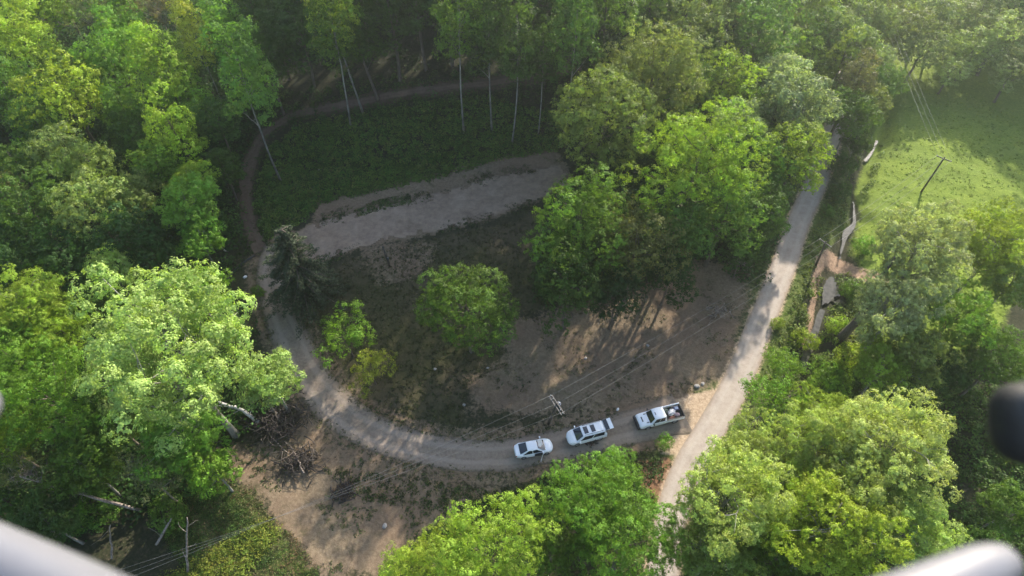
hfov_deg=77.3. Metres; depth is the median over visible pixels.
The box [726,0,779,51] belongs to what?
broadleaf tree
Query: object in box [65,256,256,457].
pale tree
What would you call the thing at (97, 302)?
broadleaf tree
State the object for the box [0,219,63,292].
broadleaf tree
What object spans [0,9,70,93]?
broadleaf tree
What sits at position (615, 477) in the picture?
broadleaf tree
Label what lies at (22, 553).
drone
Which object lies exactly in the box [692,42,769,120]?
broadleaf tree
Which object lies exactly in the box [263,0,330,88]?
broadleaf tree
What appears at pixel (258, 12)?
broadleaf tree
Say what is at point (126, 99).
broadleaf tree
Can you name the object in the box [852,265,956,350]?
pale tree
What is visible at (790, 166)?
broadleaf tree
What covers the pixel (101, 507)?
bush
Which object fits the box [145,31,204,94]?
broadleaf tree
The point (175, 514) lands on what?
bush
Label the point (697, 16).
broadleaf tree
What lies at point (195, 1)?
tall tree
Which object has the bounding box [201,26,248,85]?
broadleaf tree
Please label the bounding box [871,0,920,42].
broadleaf tree
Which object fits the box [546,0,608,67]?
tall tree
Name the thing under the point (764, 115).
broadleaf tree
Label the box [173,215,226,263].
pale tree
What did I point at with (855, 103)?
pale tree
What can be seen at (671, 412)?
sheet bundle
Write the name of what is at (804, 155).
broadleaf tree
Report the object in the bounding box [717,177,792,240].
broadleaf tree
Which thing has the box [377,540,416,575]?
young tree
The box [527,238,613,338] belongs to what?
broadleaf tree
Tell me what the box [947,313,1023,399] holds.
broadleaf tree
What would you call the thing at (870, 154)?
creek
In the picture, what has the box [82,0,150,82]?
broadleaf tree
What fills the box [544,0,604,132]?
slender tree
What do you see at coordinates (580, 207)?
broadleaf tree
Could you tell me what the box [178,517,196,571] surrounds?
dead snag
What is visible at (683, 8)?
broadleaf tree
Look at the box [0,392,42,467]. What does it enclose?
broadleaf tree
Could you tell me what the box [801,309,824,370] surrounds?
creek
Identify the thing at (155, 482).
sparse tree
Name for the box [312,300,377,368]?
young tree
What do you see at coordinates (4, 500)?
broadleaf tree
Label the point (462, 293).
broadleaf tree
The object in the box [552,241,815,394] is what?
overhead wire
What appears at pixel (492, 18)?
slender tree
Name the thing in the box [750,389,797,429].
leaning trunk
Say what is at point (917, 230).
pale tree
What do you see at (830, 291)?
pond
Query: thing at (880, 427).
pale tree
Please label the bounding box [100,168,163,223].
pale tree
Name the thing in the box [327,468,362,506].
brush pile
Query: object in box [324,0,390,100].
tall tree
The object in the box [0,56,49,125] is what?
broadleaf tree
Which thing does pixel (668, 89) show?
broadleaf tree
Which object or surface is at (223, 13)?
slender tree
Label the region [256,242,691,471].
gravel drive
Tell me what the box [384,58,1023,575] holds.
meadow grass
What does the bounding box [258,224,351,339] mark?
spruce tree
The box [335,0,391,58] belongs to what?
tall tree
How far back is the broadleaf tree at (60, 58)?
107.11 m
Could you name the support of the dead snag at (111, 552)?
on the ground at (676, 358)
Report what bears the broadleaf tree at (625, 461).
on the ground at (676, 358)
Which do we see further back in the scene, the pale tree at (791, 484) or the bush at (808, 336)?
the bush at (808, 336)
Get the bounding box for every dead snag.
[92,524,112,559]
[153,518,171,545]
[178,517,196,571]
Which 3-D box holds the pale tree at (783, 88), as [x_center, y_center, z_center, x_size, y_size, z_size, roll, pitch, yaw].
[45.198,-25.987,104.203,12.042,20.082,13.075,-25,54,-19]
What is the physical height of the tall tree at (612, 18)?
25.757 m
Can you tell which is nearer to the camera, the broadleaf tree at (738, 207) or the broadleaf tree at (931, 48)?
the broadleaf tree at (738, 207)
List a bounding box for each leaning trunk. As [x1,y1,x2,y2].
[17,466,140,510]
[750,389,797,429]
[836,256,895,342]
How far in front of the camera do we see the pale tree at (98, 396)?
69.59 m
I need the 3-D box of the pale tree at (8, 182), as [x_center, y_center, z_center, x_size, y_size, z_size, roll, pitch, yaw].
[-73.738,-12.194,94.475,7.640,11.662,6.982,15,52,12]
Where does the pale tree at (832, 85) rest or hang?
on the ground at (676, 358)
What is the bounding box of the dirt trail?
[238,64,593,253]
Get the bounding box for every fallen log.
[218,401,259,423]
[263,396,289,428]
[283,441,304,473]
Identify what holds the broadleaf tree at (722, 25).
on the ground at (676, 358)
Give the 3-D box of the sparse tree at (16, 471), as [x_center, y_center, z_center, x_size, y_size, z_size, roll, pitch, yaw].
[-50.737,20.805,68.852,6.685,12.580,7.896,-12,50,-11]
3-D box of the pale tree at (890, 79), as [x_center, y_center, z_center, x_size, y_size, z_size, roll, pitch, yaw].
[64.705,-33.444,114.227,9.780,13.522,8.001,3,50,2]
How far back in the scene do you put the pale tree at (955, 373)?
75.19 m
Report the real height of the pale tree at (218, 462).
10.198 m
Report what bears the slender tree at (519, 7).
on the ground at (676, 358)
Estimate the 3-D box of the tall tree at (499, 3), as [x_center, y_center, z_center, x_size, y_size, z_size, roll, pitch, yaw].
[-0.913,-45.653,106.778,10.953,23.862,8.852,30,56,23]
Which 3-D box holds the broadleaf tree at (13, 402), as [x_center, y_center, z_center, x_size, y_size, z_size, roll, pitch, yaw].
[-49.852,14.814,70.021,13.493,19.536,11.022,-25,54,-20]
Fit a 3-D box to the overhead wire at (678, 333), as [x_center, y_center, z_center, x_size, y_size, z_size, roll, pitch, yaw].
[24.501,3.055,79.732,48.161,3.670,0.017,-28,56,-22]
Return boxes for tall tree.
[96,0,156,58]
[122,20,198,137]
[139,79,209,177]
[172,0,213,47]
[221,0,281,60]
[237,21,297,115]
[272,0,333,65]
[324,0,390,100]
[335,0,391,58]
[362,0,415,81]
[389,0,444,71]
[423,0,480,66]
[478,0,537,74]
[518,0,578,88]
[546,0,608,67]
[578,0,639,81]
[816,26,866,91]
[829,46,882,135]
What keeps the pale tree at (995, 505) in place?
on the ground at (676, 358)
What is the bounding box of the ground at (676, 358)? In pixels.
[0,0,1023,575]
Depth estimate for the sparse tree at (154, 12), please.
115.02 m
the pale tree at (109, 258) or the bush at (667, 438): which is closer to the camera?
the bush at (667, 438)
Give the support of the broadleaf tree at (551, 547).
on the ground at (676, 358)
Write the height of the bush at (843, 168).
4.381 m
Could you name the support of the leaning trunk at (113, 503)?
on the ground at (676, 358)
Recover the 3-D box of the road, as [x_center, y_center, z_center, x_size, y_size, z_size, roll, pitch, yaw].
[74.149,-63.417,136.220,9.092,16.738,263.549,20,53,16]
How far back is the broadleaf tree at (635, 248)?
81.54 m
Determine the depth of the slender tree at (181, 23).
104.05 m
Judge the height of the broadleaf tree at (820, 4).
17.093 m
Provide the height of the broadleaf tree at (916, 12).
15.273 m
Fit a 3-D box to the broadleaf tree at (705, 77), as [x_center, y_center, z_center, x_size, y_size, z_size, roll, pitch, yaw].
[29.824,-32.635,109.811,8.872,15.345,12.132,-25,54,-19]
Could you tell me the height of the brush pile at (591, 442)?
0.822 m
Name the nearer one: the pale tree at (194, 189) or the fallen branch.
the fallen branch
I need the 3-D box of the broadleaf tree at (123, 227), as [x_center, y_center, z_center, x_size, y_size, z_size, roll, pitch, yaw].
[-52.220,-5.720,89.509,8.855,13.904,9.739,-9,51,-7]
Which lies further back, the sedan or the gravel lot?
the gravel lot
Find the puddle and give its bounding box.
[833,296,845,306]
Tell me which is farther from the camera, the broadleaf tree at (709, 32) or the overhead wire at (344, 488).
the broadleaf tree at (709, 32)
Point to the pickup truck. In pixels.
(649, 419)
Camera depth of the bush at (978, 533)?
68.61 m
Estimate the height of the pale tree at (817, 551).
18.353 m
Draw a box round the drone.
[0,381,1023,575]
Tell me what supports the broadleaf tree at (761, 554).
on the ground at (676, 358)
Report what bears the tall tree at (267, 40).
on the ground at (676, 358)
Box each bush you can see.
[66,486,119,535]
[146,488,189,537]
[249,285,266,296]
[654,431,674,451]
[769,316,785,329]
[786,326,821,350]
[807,359,855,404]
[808,354,835,381]
[823,179,852,203]
[823,314,851,334]
[826,150,860,178]
[832,341,860,376]
[837,280,865,299]
[850,232,877,256]
[953,524,1012,547]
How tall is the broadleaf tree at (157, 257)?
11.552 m
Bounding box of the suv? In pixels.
[566,418,613,446]
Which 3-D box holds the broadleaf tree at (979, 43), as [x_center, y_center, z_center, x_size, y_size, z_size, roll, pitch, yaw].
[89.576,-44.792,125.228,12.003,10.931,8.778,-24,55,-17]
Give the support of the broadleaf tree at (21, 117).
on the ground at (676, 358)
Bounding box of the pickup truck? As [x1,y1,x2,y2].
[633,402,685,429]
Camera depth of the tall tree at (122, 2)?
117.28 m
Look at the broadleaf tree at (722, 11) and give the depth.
112.72 m
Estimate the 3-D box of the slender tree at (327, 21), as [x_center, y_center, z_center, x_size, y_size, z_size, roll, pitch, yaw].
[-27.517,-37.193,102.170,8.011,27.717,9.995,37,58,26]
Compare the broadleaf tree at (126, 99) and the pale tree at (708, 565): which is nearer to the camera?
the pale tree at (708, 565)
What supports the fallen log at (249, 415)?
on the brush pile at (276, 425)
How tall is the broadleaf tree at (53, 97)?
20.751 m
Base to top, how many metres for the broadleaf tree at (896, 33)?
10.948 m
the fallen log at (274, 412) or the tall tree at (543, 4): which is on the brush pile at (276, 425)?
the fallen log at (274, 412)
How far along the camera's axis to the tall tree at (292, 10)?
109.04 m
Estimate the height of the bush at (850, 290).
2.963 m
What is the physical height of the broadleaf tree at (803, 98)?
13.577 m
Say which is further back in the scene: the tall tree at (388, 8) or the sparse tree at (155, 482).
the tall tree at (388, 8)
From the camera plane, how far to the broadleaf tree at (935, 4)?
125.45 m
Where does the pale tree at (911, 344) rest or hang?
on the ground at (676, 358)
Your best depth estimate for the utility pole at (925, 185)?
101.27 m
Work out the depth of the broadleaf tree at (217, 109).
101.90 m
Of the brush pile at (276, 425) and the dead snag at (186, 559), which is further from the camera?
the brush pile at (276, 425)
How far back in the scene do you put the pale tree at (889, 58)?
116.01 m
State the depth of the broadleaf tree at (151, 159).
94.50 m
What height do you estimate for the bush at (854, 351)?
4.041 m
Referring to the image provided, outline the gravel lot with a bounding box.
[273,162,567,273]
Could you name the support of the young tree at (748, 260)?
on the ground at (676, 358)
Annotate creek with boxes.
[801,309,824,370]
[839,201,855,258]
[863,140,877,161]
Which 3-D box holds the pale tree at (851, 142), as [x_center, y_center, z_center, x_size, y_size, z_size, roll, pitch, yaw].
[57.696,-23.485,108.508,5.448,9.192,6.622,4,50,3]
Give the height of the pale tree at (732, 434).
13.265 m
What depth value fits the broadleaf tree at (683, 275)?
84.66 m
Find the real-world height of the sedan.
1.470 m
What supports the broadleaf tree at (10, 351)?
on the ground at (676, 358)
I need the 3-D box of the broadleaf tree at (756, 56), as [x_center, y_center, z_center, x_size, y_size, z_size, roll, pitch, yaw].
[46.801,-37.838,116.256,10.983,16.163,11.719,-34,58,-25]
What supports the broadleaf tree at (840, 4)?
on the ground at (676, 358)
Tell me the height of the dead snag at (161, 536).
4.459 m
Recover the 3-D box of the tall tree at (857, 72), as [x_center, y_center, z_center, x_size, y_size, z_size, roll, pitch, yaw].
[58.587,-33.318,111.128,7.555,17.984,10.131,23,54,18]
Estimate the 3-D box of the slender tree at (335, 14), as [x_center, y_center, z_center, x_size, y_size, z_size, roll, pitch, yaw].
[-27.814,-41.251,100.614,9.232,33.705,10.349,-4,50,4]
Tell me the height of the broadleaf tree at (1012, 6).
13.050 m
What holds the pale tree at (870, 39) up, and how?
on the ground at (676, 358)
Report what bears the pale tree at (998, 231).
on the ground at (676, 358)
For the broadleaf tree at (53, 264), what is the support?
on the ground at (676, 358)
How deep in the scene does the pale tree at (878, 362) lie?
75.83 m
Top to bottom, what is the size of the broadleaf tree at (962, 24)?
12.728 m
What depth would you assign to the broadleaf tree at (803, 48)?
114.72 m
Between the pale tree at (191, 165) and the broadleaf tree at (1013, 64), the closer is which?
the pale tree at (191, 165)
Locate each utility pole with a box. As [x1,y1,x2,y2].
[547,395,564,424]
[815,238,831,265]
[920,155,951,191]
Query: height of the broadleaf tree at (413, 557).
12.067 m
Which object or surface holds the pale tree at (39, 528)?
on the ground at (676, 358)
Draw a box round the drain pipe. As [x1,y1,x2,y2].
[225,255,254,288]
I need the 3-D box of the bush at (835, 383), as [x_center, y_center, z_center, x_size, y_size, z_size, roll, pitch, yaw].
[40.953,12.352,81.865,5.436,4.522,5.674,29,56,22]
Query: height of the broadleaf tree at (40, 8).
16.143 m
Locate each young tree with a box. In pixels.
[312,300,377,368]
[348,349,398,399]
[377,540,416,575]
[718,233,762,277]
[738,371,807,423]
[759,342,820,395]
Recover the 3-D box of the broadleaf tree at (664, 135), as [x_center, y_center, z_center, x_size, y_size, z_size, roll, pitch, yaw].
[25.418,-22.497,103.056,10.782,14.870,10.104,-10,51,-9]
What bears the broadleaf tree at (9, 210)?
on the ground at (676, 358)
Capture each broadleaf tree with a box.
[0,0,44,84]
[0,0,74,51]
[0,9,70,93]
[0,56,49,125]
[0,93,72,149]
[0,137,57,189]
[0,160,69,249]
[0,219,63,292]
[0,318,85,400]
[0,344,115,454]
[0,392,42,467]
[0,456,44,522]
[6,47,120,152]
[13,294,96,373]
[21,217,104,294]
[22,120,102,175]
[35,35,104,114]
[39,0,92,37]
[43,140,127,196]
[43,164,137,243]
[64,381,163,467]
[66,280,131,330]
[67,17,148,117]
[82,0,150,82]
[88,199,166,269]
[90,73,146,140]
[101,99,185,170]
[122,139,183,189]
[126,231,184,286]
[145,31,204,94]
[162,71,217,136]
[179,96,242,160]
[194,147,246,200]
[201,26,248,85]
[245,0,303,80]
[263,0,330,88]
[384,520,467,575]
[413,262,520,356]
[419,485,570,575]
[518,161,630,290]
[525,512,591,575]
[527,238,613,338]
[536,444,644,551]
[548,61,662,188]
[569,27,633,75]
[569,478,689,575]
[587,260,650,328]
[590,188,694,300]
[592,13,712,135]
[598,446,636,491]
[615,95,780,240]
[619,45,680,121]
[621,0,680,47]
[633,242,702,309]
[638,103,700,169]
[640,193,717,277]
[646,0,733,91]
[666,53,721,111]
[667,0,709,28]
[674,20,728,72]
[684,0,749,65]
[685,8,735,36]
[686,163,771,266]
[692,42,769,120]
[696,123,757,181]
[703,86,773,145]
[713,51,773,117]
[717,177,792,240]
[721,0,809,75]
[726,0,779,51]
[732,131,800,200]
[733,532,818,575]
[737,35,801,81]
[760,143,809,187]
[763,117,836,203]
[767,0,827,41]
[772,71,821,120]
[785,29,837,81]
[792,3,860,71]
[796,0,853,61]
[811,0,855,34]
[829,0,894,9]
[870,0,940,56]
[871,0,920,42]
[876,10,921,43]
[884,20,956,83]
[896,0,967,52]
[921,0,981,57]
[922,274,1001,360]
[933,54,973,93]
[945,29,1005,81]
[947,0,1010,53]
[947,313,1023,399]
[958,8,1023,75]
[985,0,1023,25]
[987,47,1023,102]
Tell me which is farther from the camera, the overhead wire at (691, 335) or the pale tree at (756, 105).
the pale tree at (756, 105)
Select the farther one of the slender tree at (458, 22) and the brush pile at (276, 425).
the slender tree at (458, 22)
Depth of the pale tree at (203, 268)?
82.42 m
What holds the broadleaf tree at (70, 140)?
on the ground at (676, 358)
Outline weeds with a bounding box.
[155,58,795,575]
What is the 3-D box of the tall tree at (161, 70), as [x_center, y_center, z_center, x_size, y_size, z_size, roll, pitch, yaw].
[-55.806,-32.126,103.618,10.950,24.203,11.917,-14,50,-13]
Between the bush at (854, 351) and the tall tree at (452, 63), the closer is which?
the bush at (854, 351)
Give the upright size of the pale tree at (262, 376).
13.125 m
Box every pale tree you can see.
[0,170,34,230]
[0,263,75,347]
[0,486,84,546]
[37,425,124,500]
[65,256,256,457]
[76,339,168,426]
[82,242,136,304]
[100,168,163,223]
[131,397,231,483]
[149,170,221,250]
[155,265,233,321]
[164,158,221,214]
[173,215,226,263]
[182,437,244,499]
[230,343,306,413]
[657,508,767,575]
[671,434,799,561]
[707,95,774,161]
[707,401,783,493]
[737,453,854,546]
[740,51,814,116]
[754,63,844,145]
[757,464,922,575]
[761,397,876,487]
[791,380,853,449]
[805,421,924,553]
[821,10,890,80]
[821,80,849,111]
[821,84,885,163]
[832,386,964,520]
[838,0,904,73]
[839,125,875,164]
[847,80,893,144]
[850,332,915,399]
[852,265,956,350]
[852,480,973,567]
[853,40,897,73]
[855,61,910,99]
[868,198,977,314]
[887,327,966,395]
[922,348,980,396]
[944,196,1023,303]
[973,242,1023,312]
[975,478,1023,544]
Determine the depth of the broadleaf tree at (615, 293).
82.17 m
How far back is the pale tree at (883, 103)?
107.89 m
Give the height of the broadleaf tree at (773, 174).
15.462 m
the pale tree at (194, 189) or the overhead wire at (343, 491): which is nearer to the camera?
the overhead wire at (343, 491)
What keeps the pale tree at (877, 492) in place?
on the ground at (676, 358)
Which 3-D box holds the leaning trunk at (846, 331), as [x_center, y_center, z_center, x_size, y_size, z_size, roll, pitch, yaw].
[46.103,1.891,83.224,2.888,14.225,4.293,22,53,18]
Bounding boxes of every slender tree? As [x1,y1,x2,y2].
[165,0,224,106]
[191,0,244,84]
[192,0,283,181]
[300,0,364,125]
[304,0,363,112]
[428,0,496,133]
[463,0,518,130]
[484,0,541,143]
[516,13,563,134]
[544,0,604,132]
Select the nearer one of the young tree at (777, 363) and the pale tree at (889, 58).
the young tree at (777, 363)
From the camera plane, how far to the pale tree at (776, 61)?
105.81 m
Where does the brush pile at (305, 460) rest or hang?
on the ground at (676, 358)
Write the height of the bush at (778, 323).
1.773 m
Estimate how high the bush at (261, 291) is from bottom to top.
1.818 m
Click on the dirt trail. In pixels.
(250, 218)
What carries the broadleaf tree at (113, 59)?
on the ground at (676, 358)
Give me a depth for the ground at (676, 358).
89.38 m
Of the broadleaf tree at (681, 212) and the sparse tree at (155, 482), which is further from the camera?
the broadleaf tree at (681, 212)
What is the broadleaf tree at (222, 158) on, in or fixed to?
on the ground at (676, 358)
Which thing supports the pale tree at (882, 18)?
on the ground at (676, 358)
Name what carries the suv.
on the gravel drive
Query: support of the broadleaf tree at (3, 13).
on the ground at (676, 358)
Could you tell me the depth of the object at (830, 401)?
72.48 m
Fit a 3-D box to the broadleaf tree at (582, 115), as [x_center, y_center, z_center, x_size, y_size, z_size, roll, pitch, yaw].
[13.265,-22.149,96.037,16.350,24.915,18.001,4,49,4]
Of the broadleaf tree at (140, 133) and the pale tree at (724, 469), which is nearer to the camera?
the pale tree at (724, 469)
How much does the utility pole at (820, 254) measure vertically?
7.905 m
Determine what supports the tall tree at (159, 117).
on the ground at (676, 358)
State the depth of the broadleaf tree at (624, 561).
59.56 m
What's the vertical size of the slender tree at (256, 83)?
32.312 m
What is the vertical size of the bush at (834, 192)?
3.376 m
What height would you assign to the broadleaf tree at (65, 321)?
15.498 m
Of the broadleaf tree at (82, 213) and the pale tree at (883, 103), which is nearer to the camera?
the broadleaf tree at (82, 213)
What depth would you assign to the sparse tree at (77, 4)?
112.21 m
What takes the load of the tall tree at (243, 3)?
on the ground at (676, 358)
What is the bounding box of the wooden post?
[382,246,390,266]
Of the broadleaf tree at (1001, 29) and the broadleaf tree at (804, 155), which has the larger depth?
the broadleaf tree at (1001, 29)
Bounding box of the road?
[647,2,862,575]
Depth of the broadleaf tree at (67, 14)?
117.87 m
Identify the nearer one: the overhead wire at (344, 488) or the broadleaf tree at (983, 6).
the overhead wire at (344, 488)
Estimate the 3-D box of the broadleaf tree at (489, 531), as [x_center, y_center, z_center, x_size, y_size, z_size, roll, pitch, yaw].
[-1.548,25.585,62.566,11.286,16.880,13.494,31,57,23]
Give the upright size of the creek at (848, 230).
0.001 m
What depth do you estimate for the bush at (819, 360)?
84.35 m
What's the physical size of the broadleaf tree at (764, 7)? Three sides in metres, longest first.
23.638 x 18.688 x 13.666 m
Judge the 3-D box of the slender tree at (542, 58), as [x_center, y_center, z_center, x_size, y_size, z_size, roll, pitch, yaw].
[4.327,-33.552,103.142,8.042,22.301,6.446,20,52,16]
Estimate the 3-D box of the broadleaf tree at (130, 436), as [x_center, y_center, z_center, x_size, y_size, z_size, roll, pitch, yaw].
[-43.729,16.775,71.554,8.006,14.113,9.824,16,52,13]
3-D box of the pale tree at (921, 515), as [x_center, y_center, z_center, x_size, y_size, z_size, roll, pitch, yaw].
[37.392,24.999,63.850,10.726,15.349,8.316,10,51,8]
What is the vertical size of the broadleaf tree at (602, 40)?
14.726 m
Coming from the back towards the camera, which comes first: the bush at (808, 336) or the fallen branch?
the bush at (808, 336)
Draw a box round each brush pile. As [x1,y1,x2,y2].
[233,385,319,449]
[266,435,335,486]
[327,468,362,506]
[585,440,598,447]
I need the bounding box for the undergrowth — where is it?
[0,0,823,549]
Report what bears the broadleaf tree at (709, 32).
on the ground at (676, 358)
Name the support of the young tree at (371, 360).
on the ground at (676, 358)
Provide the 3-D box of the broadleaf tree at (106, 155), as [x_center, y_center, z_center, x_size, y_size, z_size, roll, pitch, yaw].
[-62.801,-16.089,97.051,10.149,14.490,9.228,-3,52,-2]
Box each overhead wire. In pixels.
[117,413,559,570]
[128,405,552,572]
[135,395,550,575]
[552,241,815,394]
[560,249,814,401]
[567,256,815,409]
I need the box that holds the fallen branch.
[264,429,290,463]
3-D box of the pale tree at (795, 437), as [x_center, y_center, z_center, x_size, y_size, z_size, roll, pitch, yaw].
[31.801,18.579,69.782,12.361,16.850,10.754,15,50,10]
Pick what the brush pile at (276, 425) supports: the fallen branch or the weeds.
the fallen branch
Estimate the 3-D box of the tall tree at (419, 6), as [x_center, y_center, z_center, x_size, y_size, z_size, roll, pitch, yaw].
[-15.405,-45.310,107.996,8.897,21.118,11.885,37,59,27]
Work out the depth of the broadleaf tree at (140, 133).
99.18 m
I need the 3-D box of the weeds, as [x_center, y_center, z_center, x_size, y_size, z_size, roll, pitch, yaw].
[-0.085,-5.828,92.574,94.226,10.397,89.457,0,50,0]
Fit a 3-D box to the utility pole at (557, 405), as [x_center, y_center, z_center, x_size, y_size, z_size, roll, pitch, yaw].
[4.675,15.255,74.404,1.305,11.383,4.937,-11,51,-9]
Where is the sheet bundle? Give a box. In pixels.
[668,409,675,415]
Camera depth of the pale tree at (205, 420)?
66.91 m
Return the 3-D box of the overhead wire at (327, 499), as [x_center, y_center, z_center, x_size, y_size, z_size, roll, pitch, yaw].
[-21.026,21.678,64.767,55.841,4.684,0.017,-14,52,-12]
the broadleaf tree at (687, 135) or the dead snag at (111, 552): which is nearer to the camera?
the dead snag at (111, 552)
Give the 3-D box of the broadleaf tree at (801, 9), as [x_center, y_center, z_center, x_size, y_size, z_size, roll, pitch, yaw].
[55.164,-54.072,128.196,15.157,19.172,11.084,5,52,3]
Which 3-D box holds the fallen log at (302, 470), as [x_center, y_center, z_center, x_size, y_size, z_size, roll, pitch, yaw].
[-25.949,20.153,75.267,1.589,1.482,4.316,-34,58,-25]
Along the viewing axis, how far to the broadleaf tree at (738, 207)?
86.15 m
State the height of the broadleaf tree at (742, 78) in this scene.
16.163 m
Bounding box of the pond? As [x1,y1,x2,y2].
[822,277,839,304]
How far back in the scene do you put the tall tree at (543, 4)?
103.02 m
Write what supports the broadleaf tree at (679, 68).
on the ground at (676, 358)
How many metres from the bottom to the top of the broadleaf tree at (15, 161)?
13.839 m
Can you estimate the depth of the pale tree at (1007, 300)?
80.87 m
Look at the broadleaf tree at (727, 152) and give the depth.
98.20 m
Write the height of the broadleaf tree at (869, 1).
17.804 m
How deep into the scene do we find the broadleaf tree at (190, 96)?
104.86 m
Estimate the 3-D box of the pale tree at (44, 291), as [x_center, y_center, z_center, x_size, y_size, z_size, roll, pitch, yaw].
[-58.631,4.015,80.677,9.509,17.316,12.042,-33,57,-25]
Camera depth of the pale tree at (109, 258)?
84.60 m
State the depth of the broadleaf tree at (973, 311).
76.72 m
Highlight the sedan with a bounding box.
[513,436,552,459]
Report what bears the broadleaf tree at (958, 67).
on the ground at (676, 358)
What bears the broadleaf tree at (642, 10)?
on the ground at (676, 358)
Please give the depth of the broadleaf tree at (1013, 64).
118.61 m
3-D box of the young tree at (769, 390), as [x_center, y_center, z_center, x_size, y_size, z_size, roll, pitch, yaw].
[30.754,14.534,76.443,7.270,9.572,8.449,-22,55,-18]
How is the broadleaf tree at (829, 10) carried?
on the ground at (676, 358)
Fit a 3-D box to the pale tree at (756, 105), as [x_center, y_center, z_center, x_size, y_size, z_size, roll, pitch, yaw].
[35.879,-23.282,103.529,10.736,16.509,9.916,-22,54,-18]
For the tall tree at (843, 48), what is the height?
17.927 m
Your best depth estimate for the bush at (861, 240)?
97.62 m
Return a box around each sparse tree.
[0,436,63,508]
[56,0,122,78]
[113,438,183,506]
[118,0,178,58]
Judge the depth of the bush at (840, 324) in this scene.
87.95 m
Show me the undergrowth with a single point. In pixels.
(232, 226)
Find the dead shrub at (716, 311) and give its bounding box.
[706,303,734,324]
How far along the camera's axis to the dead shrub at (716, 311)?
89.83 m

